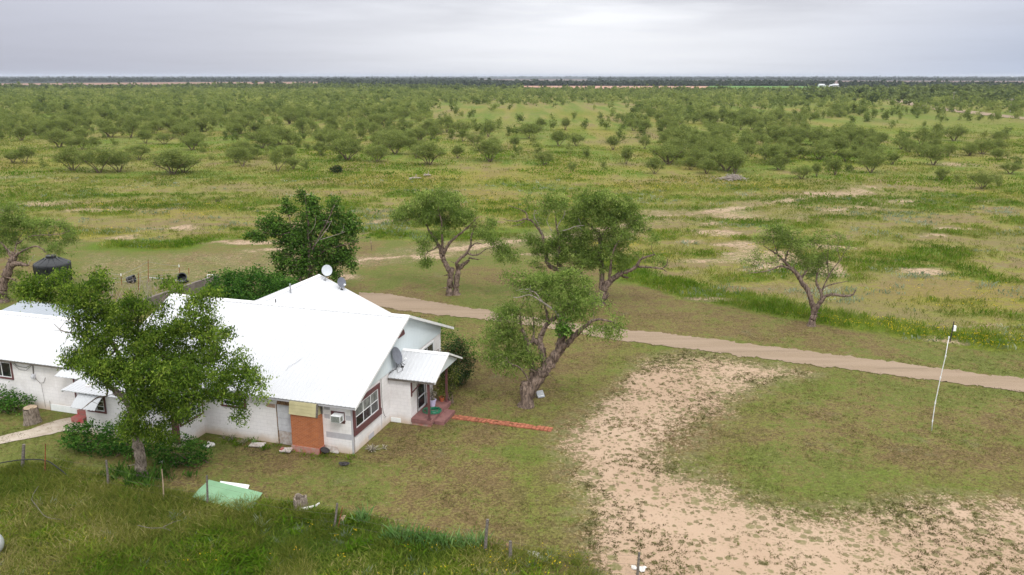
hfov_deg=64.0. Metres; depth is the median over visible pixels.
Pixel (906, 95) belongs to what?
brush
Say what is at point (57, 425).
concrete path
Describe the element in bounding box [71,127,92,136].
pasture mesquite
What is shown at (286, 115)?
pasture mesquite
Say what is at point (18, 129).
pasture mesquite
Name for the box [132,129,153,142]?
pasture mesquite
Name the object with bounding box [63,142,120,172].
pasture mesquite
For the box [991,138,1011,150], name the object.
pasture mesquite
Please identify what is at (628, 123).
pasture mesquite
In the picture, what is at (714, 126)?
pasture mesquite
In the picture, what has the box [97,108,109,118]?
pasture mesquite
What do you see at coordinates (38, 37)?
sky
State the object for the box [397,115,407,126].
pasture mesquite
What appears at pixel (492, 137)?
pasture mesquite
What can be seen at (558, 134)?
pasture mesquite
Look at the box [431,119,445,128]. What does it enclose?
pasture mesquite
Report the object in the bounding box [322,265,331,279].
satellite dish
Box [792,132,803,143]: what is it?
pasture mesquite
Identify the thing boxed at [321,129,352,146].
pasture mesquite
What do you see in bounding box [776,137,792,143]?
pasture mesquite
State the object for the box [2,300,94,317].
roof
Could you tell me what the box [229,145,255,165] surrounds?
pasture mesquite
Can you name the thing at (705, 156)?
pasture mesquite
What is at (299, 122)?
pasture mesquite
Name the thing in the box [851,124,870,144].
pasture mesquite
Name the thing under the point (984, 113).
dirt road
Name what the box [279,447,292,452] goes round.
painted board
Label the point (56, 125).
pasture mesquite
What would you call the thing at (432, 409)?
garden hose
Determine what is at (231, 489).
green sheet
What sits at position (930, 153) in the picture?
pasture mesquite
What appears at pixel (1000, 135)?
pasture mesquite
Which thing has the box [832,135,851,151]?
pasture mesquite
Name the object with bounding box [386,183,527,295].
mesquite tree
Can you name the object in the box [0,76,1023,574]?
ground
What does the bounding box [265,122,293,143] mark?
pasture mesquite
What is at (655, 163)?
pasture mesquite
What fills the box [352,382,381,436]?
window
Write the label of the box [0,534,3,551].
gas tank
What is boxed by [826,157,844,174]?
pasture mesquite
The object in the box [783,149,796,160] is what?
pasture mesquite
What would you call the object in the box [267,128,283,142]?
pasture mesquite
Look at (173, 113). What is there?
pasture mesquite
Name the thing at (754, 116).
pasture mesquite
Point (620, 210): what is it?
mesquite tree
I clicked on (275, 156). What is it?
pasture mesquite
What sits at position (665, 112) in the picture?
pasture mesquite
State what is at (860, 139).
pasture mesquite
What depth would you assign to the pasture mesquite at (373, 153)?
175.47 m
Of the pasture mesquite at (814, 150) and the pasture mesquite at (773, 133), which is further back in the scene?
the pasture mesquite at (773, 133)
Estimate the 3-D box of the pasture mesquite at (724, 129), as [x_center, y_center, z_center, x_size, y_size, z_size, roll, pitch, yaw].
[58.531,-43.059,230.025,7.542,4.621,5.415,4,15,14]
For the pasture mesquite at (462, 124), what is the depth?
254.37 m
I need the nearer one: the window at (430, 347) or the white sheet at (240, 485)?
the white sheet at (240, 485)
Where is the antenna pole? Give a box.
[931,321,956,430]
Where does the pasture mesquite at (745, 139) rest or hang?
on the ground at (386, 264)
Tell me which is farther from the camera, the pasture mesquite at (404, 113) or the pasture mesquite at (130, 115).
the pasture mesquite at (404, 113)
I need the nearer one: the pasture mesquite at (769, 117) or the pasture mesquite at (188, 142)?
the pasture mesquite at (188, 142)
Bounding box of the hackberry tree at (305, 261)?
[241,186,366,282]
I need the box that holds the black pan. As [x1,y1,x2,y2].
[338,462,349,465]
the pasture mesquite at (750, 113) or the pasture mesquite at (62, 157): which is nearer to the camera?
the pasture mesquite at (62, 157)
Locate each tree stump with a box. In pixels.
[22,404,42,425]
[293,493,308,508]
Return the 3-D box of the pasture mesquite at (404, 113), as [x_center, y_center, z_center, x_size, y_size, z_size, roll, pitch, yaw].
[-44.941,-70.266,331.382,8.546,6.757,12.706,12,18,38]
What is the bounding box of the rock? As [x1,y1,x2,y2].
[205,442,214,447]
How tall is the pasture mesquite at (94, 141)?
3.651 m
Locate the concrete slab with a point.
(256, 444)
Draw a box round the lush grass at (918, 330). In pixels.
[101,237,1023,349]
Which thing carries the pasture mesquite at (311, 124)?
on the ground at (386, 264)
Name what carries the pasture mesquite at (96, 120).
on the ground at (386, 264)
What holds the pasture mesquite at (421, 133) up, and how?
on the ground at (386, 264)
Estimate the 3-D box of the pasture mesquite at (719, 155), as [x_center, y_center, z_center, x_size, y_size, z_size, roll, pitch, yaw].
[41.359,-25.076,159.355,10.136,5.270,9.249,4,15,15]
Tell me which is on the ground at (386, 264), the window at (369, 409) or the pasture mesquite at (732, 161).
the pasture mesquite at (732, 161)
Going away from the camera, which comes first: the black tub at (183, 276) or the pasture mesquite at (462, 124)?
the black tub at (183, 276)
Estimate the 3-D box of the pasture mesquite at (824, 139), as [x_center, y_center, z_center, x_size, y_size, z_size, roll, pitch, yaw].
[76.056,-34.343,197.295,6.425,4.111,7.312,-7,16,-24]
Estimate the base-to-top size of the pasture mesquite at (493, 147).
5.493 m
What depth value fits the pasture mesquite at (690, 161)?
161.55 m
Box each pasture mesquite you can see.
[0,119,20,132]
[1,150,24,161]
[7,113,19,126]
[7,126,32,140]
[7,144,36,161]
[16,117,48,134]
[34,116,52,134]
[36,123,48,133]
[37,128,73,146]
[40,118,77,130]
[49,103,65,112]
[49,145,87,170]
[51,123,63,130]
[58,113,82,130]
[59,135,80,146]
[62,107,85,117]
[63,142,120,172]
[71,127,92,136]
[71,133,89,148]
[72,117,85,125]
[84,104,103,114]
[88,137,102,148]
[91,118,109,126]
[93,118,113,136]
[95,124,123,137]
[96,149,136,171]
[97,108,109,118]
[115,112,136,124]
[120,117,139,137]
[123,144,152,159]
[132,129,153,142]
[133,116,148,123]
[135,114,153,121]
[136,124,154,138]
[142,119,163,133]
[143,147,195,174]
[153,115,165,129]
[153,131,177,143]
[158,115,190,128]
[165,123,188,137]
[165,153,205,172]
[169,109,179,118]
[173,105,190,114]
[175,132,206,149]
[176,122,194,134]
[183,130,208,145]
[184,120,194,127]
[185,117,210,131]
[196,113,220,130]
[222,147,248,162]
[223,122,238,134]
[224,116,252,133]
[229,122,246,134]
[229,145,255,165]
[231,141,251,148]
[238,110,258,120]
[245,128,282,148]
[247,121,261,133]
[247,146,264,158]
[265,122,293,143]
[266,145,290,170]
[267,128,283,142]
[276,143,298,156]
[280,131,301,143]
[281,111,299,123]
[287,156,300,168]
[294,116,309,132]
[301,106,312,119]
[302,117,317,133]
[307,126,331,145]
[312,141,328,154]
[316,128,336,132]
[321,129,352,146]
[323,116,337,125]
[323,122,334,129]
[325,110,335,118]
[325,135,369,160]
[340,121,355,132]
[349,131,360,143]
[357,127,365,139]
[361,143,390,160]
[365,113,390,124]
[367,121,382,131]
[368,134,384,144]
[370,131,381,137]
[375,129,405,146]
[378,111,400,121]
[378,128,412,153]
[391,106,414,118]
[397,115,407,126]
[404,136,420,148]
[405,141,446,164]
[406,129,418,138]
[409,127,432,138]
[418,119,439,129]
[426,127,442,137]
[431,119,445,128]
[440,115,452,131]
[445,119,474,130]
[449,144,465,157]
[454,129,469,140]
[464,133,484,143]
[467,138,507,161]
[480,136,502,142]
[481,120,496,136]
[508,136,520,147]
[515,123,545,138]
[532,149,556,165]
[534,117,548,128]
[549,128,570,145]
[561,116,570,129]
[566,132,586,145]
[605,133,621,149]
[620,146,633,163]
[625,118,640,130]
[633,120,652,131]
[638,134,650,148]
[644,155,665,173]
[645,140,688,163]
[651,144,676,161]
[655,126,678,139]
[657,110,676,117]
[657,114,684,127]
[658,132,670,142]
[665,126,693,148]
[665,137,692,149]
[670,148,688,159]
[675,123,690,132]
[680,133,708,150]
[680,156,697,169]
[685,145,707,166]
[688,129,704,136]
[691,134,716,152]
[696,157,719,173]
[697,130,709,139]
[698,110,715,119]
[698,110,721,119]
[698,149,715,167]
[701,145,750,170]
[708,121,729,130]
[709,129,727,137]
[712,126,732,137]
[714,140,741,151]
[716,121,736,131]
[717,107,729,117]
[722,110,739,125]
[727,150,748,173]
[732,133,757,152]
[736,106,756,114]
[736,114,747,129]
[741,107,759,115]
[741,141,759,156]
[742,112,761,118]
[744,114,761,128]
[745,127,765,136]
[745,131,763,140]
[751,119,766,128]
[753,142,799,159]
[759,133,769,142]
[760,115,781,127]
[760,144,782,164]
[765,125,787,132]
[765,153,791,169]
[767,124,784,140]
[771,109,792,119]
[775,122,811,137]
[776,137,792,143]
[780,139,798,148]
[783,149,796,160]
[784,124,811,143]
[787,164,814,178]
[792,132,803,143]
[794,145,808,158]
[796,121,811,131]
[802,128,828,141]
[804,138,834,158]
[811,136,831,146]
[811,160,821,175]
[815,132,834,138]
[821,129,847,140]
[821,135,846,154]
[822,158,832,169]
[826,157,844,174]
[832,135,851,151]
[834,126,869,143]
[836,123,851,133]
[836,147,857,160]
[840,122,858,133]
[849,134,867,146]
[850,146,874,161]
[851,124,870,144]
[855,150,891,172]
[860,141,879,153]
[864,136,879,145]
[866,126,877,136]
[867,130,893,144]
[883,149,901,164]
[891,134,910,148]
[898,138,916,152]
[905,141,939,155]
[910,126,931,144]
[919,143,950,164]
[922,128,945,141]
[927,137,943,146]
[930,122,945,132]
[933,168,950,179]
[936,124,972,140]
[940,142,959,154]
[960,143,979,155]
[962,168,1000,188]
[963,137,999,153]
[989,130,1010,140]
[989,148,1011,159]
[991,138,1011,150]
[997,160,1023,173]
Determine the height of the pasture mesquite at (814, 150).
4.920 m
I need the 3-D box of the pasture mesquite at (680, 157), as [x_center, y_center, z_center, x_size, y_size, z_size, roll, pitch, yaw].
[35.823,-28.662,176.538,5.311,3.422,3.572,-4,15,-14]
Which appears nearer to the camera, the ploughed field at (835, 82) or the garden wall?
the garden wall
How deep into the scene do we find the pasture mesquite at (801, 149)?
182.03 m
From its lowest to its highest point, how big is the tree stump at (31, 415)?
0.995 m
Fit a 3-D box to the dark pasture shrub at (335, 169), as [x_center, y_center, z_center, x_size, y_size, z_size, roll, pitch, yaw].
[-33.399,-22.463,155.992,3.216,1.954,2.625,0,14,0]
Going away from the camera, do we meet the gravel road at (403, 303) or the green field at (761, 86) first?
the gravel road at (403, 303)
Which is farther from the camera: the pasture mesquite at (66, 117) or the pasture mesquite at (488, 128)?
the pasture mesquite at (66, 117)
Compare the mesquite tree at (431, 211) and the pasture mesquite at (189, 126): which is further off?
the pasture mesquite at (189, 126)
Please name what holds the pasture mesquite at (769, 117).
on the ground at (386, 264)
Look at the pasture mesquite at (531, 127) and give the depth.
239.56 m
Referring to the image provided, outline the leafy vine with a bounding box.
[551,316,575,342]
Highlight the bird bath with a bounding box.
[320,447,329,454]
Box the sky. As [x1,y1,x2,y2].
[0,0,1023,75]
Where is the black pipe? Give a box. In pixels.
[0,459,68,476]
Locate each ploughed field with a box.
[1,82,315,84]
[479,79,586,80]
[524,86,706,88]
[689,80,1023,83]
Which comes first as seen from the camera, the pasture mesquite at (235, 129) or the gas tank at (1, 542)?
the gas tank at (1, 542)
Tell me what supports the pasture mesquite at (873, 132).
on the ground at (386, 264)
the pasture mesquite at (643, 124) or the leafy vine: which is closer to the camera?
the leafy vine
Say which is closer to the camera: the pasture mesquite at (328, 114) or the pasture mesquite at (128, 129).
the pasture mesquite at (128, 129)
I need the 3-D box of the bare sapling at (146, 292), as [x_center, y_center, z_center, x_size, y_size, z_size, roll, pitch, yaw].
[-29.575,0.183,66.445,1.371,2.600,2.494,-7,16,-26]
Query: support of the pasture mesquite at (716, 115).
on the ground at (386, 264)
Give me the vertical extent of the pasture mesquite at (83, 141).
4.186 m
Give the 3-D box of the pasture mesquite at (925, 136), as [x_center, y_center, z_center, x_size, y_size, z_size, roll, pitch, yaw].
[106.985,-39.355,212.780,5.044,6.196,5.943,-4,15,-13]
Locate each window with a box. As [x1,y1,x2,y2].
[0,360,13,379]
[87,397,106,413]
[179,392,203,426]
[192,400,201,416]
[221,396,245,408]
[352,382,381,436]
[422,340,433,350]
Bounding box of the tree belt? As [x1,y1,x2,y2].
[219,77,1023,86]
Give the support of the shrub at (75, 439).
on the ground at (386, 264)
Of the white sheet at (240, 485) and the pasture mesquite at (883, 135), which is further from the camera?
the pasture mesquite at (883, 135)
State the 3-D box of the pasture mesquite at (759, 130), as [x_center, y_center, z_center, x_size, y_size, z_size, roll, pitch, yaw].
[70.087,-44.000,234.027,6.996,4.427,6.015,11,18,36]
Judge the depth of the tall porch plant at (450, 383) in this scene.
46.29 m
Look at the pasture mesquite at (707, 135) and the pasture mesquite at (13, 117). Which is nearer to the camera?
the pasture mesquite at (707, 135)
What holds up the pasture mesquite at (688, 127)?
on the ground at (386, 264)
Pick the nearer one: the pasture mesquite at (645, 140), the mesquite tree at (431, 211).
the mesquite tree at (431, 211)
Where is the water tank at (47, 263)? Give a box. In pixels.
[32,254,71,286]
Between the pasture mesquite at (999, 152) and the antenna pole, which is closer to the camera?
the antenna pole
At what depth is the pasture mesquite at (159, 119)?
278.25 m
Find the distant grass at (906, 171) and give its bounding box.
[0,122,1023,208]
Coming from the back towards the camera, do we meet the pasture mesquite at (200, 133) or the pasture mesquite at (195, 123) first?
the pasture mesquite at (195, 123)
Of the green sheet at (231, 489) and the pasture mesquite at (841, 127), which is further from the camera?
the pasture mesquite at (841, 127)
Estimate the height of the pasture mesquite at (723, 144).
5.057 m
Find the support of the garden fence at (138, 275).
on the ground at (386, 264)
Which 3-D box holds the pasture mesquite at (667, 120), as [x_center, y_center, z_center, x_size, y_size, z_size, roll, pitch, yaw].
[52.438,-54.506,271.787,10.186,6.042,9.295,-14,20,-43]
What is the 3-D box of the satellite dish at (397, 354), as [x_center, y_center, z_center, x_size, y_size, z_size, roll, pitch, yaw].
[-6.007,3.718,43.572,0.815,1.124,0.724,-5,15,-20]
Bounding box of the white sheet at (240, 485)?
[220,481,248,488]
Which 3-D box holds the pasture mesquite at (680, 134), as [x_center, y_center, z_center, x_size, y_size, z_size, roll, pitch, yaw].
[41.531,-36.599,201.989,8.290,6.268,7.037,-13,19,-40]
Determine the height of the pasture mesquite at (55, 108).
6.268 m
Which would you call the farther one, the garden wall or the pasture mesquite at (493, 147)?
the pasture mesquite at (493, 147)
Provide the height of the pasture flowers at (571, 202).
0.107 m
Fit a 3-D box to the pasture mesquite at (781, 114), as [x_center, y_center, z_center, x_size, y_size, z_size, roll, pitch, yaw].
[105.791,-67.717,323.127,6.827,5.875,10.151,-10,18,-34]
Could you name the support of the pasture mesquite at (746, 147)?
on the ground at (386, 264)
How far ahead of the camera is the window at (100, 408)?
41.85 m
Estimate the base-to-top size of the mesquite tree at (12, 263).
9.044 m
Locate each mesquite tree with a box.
[0,197,82,302]
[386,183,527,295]
[474,263,630,408]
[503,182,672,305]
[737,222,856,326]
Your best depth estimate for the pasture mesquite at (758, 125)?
263.27 m
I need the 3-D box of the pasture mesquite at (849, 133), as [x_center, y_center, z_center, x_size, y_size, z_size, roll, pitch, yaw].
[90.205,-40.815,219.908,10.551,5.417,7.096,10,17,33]
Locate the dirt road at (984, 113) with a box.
[887,99,1023,118]
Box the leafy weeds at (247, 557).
[0,475,564,574]
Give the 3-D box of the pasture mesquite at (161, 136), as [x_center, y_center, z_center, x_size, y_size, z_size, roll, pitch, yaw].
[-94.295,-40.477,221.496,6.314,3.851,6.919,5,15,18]
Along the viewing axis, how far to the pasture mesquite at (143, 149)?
180.37 m
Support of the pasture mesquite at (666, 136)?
on the ground at (386, 264)
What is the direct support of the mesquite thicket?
on the ground at (386, 264)
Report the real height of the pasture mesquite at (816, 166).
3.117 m
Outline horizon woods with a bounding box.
[0,75,1023,81]
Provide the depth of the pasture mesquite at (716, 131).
220.63 m
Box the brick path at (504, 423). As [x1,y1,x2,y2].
[452,415,552,431]
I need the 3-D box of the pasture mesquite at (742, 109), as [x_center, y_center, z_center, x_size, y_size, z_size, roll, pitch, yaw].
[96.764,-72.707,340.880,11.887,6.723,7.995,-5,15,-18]
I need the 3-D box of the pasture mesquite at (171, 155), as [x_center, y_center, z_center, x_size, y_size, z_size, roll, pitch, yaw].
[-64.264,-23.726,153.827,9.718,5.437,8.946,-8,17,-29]
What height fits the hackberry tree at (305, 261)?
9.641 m
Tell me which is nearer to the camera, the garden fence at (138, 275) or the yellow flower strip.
the yellow flower strip
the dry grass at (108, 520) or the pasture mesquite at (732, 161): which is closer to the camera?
the dry grass at (108, 520)
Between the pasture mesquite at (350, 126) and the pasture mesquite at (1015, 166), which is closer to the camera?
the pasture mesquite at (1015, 166)
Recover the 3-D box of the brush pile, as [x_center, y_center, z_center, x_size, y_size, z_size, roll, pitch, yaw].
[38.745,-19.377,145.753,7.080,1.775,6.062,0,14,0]
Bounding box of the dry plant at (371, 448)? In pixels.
[365,443,379,451]
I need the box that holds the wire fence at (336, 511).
[21,444,639,574]
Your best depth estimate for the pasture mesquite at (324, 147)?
190.13 m
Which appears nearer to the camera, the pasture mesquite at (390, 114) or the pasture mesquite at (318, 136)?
the pasture mesquite at (318, 136)
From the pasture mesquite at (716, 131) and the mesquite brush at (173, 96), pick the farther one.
the mesquite brush at (173, 96)
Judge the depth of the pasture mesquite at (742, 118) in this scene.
280.94 m
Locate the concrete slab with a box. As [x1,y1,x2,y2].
[249,442,265,447]
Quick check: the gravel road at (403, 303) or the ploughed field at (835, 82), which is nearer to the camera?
the gravel road at (403, 303)
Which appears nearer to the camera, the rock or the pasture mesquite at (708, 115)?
the rock
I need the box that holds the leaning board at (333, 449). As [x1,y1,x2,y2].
[325,445,338,453]
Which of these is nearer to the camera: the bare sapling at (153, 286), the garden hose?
the garden hose
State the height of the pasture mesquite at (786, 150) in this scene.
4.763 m
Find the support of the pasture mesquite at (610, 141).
on the ground at (386, 264)
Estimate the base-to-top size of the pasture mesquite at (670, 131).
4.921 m
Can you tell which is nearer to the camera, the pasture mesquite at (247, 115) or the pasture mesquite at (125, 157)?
the pasture mesquite at (125, 157)
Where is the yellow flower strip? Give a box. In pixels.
[784,312,1022,345]
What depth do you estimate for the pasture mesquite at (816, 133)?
215.75 m
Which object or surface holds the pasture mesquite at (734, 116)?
on the ground at (386, 264)
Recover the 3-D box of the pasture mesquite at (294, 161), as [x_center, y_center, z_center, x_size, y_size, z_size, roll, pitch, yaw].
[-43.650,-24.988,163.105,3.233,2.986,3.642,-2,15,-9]
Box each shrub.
[0,381,36,415]
[53,417,159,461]
[148,431,214,467]
[201,263,300,300]
[328,164,343,172]
[416,316,480,360]
[437,335,477,389]
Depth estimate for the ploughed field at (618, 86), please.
1391.05 m
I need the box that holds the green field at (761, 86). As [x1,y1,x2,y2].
[710,86,824,88]
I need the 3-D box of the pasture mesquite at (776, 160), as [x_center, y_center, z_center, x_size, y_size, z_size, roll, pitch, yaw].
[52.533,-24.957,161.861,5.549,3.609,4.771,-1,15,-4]
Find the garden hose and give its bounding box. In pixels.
[422,407,441,413]
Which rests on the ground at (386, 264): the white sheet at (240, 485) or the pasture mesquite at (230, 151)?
the pasture mesquite at (230, 151)
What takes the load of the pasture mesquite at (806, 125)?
on the ground at (386, 264)
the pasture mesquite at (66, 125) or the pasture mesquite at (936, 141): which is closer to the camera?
the pasture mesquite at (936, 141)
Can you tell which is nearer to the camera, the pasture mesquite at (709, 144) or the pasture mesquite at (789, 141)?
the pasture mesquite at (709, 144)
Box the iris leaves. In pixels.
[349,498,493,550]
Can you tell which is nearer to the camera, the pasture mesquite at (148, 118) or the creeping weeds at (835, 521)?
the creeping weeds at (835, 521)
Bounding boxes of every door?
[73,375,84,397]
[416,381,426,411]
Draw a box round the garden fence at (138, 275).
[94,262,188,292]
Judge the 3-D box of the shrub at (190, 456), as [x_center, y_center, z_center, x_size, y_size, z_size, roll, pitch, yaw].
[-15.928,7.692,39.299,3.230,1.808,2.112,0,14,0]
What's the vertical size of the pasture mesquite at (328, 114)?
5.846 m
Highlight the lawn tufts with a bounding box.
[0,273,1023,574]
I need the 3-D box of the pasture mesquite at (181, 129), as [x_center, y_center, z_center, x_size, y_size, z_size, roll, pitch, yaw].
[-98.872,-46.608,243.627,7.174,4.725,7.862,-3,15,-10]
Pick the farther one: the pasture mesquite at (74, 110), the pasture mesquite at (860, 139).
the pasture mesquite at (74, 110)
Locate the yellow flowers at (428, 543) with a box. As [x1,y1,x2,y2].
[48,524,607,574]
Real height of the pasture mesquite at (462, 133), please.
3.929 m
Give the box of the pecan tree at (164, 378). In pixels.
[2,261,279,476]
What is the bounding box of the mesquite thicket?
[0,89,1023,185]
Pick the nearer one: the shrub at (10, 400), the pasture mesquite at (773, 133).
the shrub at (10, 400)
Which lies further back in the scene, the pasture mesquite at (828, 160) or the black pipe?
the pasture mesquite at (828, 160)
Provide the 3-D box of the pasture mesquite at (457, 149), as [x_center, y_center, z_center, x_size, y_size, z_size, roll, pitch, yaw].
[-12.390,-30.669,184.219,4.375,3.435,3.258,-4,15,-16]
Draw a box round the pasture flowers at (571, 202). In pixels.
[74,176,1016,333]
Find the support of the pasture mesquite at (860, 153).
on the ground at (386, 264)
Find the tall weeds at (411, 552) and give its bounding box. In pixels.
[0,465,532,574]
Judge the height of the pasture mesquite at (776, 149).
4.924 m
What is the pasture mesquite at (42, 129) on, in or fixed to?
on the ground at (386, 264)
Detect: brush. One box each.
[0,80,1023,104]
[0,83,1023,114]
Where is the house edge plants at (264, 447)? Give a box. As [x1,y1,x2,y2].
[210,433,356,461]
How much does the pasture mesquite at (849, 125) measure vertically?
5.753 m
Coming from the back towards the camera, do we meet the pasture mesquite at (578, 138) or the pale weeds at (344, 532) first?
the pasture mesquite at (578, 138)
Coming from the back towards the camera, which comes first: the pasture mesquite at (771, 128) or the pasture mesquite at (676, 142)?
the pasture mesquite at (771, 128)
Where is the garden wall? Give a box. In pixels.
[133,275,218,311]
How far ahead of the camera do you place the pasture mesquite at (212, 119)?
273.06 m
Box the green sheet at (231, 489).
[194,480,261,512]
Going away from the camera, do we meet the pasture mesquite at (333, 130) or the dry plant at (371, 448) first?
the dry plant at (371, 448)
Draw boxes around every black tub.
[126,274,135,282]
[177,273,188,282]
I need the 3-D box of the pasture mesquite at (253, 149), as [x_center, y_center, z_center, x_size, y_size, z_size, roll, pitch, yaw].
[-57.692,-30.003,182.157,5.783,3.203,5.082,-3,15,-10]
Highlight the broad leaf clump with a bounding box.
[94,456,197,490]
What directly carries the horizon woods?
on the ground at (386, 264)
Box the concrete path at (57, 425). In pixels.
[0,417,86,443]
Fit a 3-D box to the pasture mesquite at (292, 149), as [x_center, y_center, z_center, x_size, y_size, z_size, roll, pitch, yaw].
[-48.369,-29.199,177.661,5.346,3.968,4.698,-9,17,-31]
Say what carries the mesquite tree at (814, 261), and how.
on the ground at (386, 264)
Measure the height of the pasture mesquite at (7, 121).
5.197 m
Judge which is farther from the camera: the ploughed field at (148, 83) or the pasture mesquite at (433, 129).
the ploughed field at (148, 83)
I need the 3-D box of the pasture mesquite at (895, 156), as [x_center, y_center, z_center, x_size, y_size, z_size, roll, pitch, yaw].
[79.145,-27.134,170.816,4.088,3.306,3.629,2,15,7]
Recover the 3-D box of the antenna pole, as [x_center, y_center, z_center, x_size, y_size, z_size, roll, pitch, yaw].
[22.224,4.658,42.219,0.570,6.078,0.110,0,14,0]
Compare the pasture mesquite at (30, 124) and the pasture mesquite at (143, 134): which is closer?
the pasture mesquite at (143, 134)
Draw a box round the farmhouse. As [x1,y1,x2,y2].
[0,274,462,454]
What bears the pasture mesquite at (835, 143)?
on the ground at (386, 264)
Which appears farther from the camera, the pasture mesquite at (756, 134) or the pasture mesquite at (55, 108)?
the pasture mesquite at (55, 108)
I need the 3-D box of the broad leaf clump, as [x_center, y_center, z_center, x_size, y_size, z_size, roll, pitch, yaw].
[-16.921,8.485,37.490,4.326,0.802,2.786,5,15,20]
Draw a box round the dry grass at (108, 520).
[0,452,603,574]
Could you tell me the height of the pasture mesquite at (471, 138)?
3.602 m
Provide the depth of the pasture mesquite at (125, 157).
156.74 m
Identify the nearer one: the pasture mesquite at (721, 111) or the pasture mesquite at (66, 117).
the pasture mesquite at (66, 117)
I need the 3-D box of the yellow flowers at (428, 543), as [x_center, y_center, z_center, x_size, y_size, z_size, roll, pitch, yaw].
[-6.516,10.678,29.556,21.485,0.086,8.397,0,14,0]
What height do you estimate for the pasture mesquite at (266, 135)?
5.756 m
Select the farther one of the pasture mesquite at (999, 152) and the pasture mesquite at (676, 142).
the pasture mesquite at (676, 142)
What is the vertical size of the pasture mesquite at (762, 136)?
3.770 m
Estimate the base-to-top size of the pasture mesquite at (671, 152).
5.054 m
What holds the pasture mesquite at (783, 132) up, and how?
on the ground at (386, 264)
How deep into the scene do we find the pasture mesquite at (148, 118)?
290.61 m
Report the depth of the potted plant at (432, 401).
44.96 m
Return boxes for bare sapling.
[127,269,146,298]
[142,278,151,296]
[144,274,159,294]
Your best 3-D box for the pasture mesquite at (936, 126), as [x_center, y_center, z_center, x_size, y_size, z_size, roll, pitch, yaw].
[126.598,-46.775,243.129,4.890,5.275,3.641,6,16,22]
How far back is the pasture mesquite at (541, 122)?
278.30 m
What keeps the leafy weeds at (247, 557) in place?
on the ground at (386, 264)
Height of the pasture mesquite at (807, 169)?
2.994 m
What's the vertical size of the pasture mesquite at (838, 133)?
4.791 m
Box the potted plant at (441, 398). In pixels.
[433,376,448,401]
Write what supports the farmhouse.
on the ground at (386, 264)
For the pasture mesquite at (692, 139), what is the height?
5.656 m
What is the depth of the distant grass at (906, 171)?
157.43 m
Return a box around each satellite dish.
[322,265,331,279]
[337,277,345,289]
[392,347,406,366]
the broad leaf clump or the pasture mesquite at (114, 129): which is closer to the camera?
the broad leaf clump
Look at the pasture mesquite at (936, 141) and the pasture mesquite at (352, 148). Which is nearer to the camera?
the pasture mesquite at (352, 148)
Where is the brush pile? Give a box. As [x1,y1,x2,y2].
[710,173,747,180]
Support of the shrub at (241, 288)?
on the ground at (386, 264)
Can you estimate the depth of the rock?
41.10 m
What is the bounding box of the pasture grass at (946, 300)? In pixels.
[0,175,1023,351]
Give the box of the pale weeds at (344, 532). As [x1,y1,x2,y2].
[0,489,554,574]
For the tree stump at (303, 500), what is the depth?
35.04 m
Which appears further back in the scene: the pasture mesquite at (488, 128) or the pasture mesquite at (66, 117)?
the pasture mesquite at (66, 117)
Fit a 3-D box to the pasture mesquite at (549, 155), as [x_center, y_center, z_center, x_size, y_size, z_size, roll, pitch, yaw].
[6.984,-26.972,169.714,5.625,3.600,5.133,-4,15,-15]
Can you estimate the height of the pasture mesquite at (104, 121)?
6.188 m
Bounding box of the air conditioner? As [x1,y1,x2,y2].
[331,411,344,423]
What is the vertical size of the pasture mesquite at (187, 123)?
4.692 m
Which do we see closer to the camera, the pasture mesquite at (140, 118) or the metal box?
the metal box
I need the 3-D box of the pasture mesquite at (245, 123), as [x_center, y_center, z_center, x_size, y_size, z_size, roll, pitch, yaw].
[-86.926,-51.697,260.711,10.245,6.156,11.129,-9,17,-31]
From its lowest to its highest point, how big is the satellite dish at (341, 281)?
0.820 m
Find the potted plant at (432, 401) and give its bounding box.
[430,388,436,406]
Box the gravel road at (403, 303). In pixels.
[358,292,1023,391]
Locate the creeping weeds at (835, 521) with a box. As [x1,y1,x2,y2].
[567,342,1023,574]
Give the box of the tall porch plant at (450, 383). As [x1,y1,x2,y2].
[435,363,460,403]
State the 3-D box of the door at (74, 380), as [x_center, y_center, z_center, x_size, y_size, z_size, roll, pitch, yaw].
[-23.344,5.520,44.567,1.100,2.000,0.140,4,15,17]
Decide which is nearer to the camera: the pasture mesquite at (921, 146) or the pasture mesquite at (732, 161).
the pasture mesquite at (732, 161)
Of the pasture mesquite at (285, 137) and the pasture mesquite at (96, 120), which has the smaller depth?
the pasture mesquite at (285, 137)
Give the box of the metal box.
[536,390,544,397]
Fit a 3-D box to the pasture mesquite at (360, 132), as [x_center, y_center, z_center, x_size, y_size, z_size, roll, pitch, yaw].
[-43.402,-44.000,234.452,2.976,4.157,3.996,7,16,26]
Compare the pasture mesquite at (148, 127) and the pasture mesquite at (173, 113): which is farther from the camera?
the pasture mesquite at (173, 113)
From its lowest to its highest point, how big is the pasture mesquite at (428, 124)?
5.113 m
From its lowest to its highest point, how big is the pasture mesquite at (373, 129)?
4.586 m

